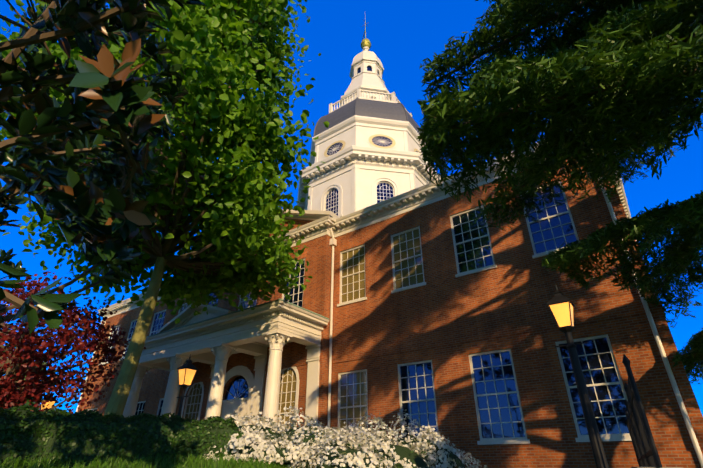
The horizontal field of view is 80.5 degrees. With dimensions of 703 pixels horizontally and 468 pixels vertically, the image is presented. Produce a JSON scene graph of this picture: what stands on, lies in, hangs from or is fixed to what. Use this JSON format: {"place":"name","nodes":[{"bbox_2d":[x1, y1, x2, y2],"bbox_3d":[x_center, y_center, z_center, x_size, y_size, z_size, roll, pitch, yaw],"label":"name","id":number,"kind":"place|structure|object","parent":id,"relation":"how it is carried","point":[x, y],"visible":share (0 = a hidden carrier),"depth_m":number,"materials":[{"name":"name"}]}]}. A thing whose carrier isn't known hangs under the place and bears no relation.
{"place":"outdoors","nodes":[
{"label":"outdoors","id":0,"kind":"place"},
{"bbox_2d":[41,391,55,409],"bbox_3d":[-14.687,9.027,19.635,0.660,3.198,0.517,-19,-35,31],"label":"lamp post","id":1,"kind":"object","parent":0,"point":[50,404],"depth_m":19.98,"materials":[{"name":"yellow glass"}]},
{"bbox_2d":[0,0,206,333],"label":"magnolia tree","id":2,"kind":"object","parent":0,"point":[108,230],"depth_m":3.42,"materials":[{"name":"green plant"}]},
{"bbox_2d":[0,451,293,467],"bbox_3d":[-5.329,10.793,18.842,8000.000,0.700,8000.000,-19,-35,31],"label":"ground","id":3,"kind":"structure","parent":0,"point":[149,465],"depth_m":6.87,"materials":[{"name":"green plant"}]},
{"bbox_2d":[0,328,57,409],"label":"tree","id":4,"kind":"object","parent":3,"relation":"on","point":[27,402],"depth_m":51.13,"materials":[{"name":"red plant"}]},
{"bbox_2d":[0,264,145,413],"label":"maple tree","id":5,"kind":"object","parent":3,"relation":"on","point":[11,399],"depth_m":15.76,"materials":[{"name":"red plant"}]},
{"bbox_2d":[0,404,244,465],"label":"hedge","id":6,"kind":"object","parent":3,"relation":"on","point":[7,426],"depth_m":6.91,"materials":[{"name":"green plant"}]},
{"bbox_2d":[177,354,197,415],"bbox_3d":[-4.232,4.233,10.320,0.480,2.464,0.376,-19,-35,31],"label":"lamp post","id":7,"kind":"object","parent":3,"relation":"on","point":[189,364],"depth_m":10.56,"materials":[{"name":"yellow glass"}]},
{"bbox_2d":[203,406,486,467],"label":"azalea","id":8,"kind":"object","parent":3,"relation":"on","point":[258,436],"depth_m":8.82,"materials":[{"name":"white plant"}]},
{"bbox_2d":[546,284,608,467],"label":"lamp post","id":9,"kind":"object","parent":3,"relation":"on","point":[599,455],"depth_m":5.01,"materials":[{"name":"black metal"}]},
{"bbox_2d":[631,467,682,467],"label":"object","id":10,"kind":"structure","parent":3,"relation":"on","point":[656,467],"depth_m":3.42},
{"bbox_2d":[622,355,661,466],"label":"iron fence","id":11,"kind":"object","parent":10,"relation":"on","point":[643,442],"visible":1,"depth_m":4.34,"materials":[{"name":"black metal"}]},
{"bbox_2d":[0,0,328,415],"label":"green tree","id":12,"kind":"object","parent":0,"point":[207,29],"depth_m":12.98,"materials":[{"name":"green plant"}]},
{"bbox_2d":[0,0,702,415],"label":"sky","id":13,"kind":"structure","parent":0,"point":[402,34],"materials":[{"name":"blue"}]},
{"bbox_2d":[297,46,440,216],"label":"tower","id":14,"kind":"structure","parent":0,"point":[357,169],"depth_m":33.67,"materials":[{"name":"white paint"}]},
{"bbox_2d":[361,20,370,48],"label":"finial","id":15,"kind":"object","parent":14,"relation":"attached to","point":[365,42],"visible":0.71,"depth_m":48.00,"materials":[{"name":"gold metal"}]},
{"bbox_2d":[313,97,421,136],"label":"dome roof","id":16,"kind":"structure","parent":14,"relation":"attached to","point":[376,109],"depth_m":36.31,"materials":[{"name":"grey metal"}]},
{"bbox_2d":[324,31,422,156],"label":"tower trim","id":17,"kind":"structure","parent":14,"relation":"attached to","point":[370,141],"depth_m":34.61,"materials":[{"name":"beige paint"}]},
{"bbox_2d":[78,139,702,467],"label":"brick building","id":18,"kind":"structure","parent":0,"point":[445,313],"depth_m":15.09,"materials":[{"name":"brown brick"}]},
{"bbox_2d":[123,300,328,429],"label":"portico","id":19,"kind":"structure","parent":18,"relation":"on","point":[256,332],"depth_m":18.10,"materials":[{"name":"beige paint"}]},
{"bbox_2d":[127,299,328,342],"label":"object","id":20,"kind":"object","parent":18,"relation":"attached to","point":[235,312],"visible":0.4,"depth_m":17.99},
{"bbox_2d":[180,229,423,432],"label":"windows","id":21,"kind":"structure","parent":18,"relation":"attached to","point":[397,247],"depth_m":18.21,"materials":[{"name":"beige glass"}]},
{"bbox_2d":[87,171,608,408],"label":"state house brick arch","id":22,"kind":"structure","parent":18,"relation":"attached to","point":[596,329],"depth_m":16.11,"materials":[{"name":"brown brick"}]},
{"bbox_2d":[76,180,702,467],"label":"downpipes","id":23,"kind":"object","parent":18,"relation":"attached to","point":[333,242],"visible":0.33,"depth_m":11.94,"materials":[{"name":"white metal"}]},
{"bbox_2d":[416,0,702,384],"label":"tree","id":24,"kind":"object","parent":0,"point":[606,40],"depth_m":6.56,"materials":[{"name":"green plant"}]}
]}

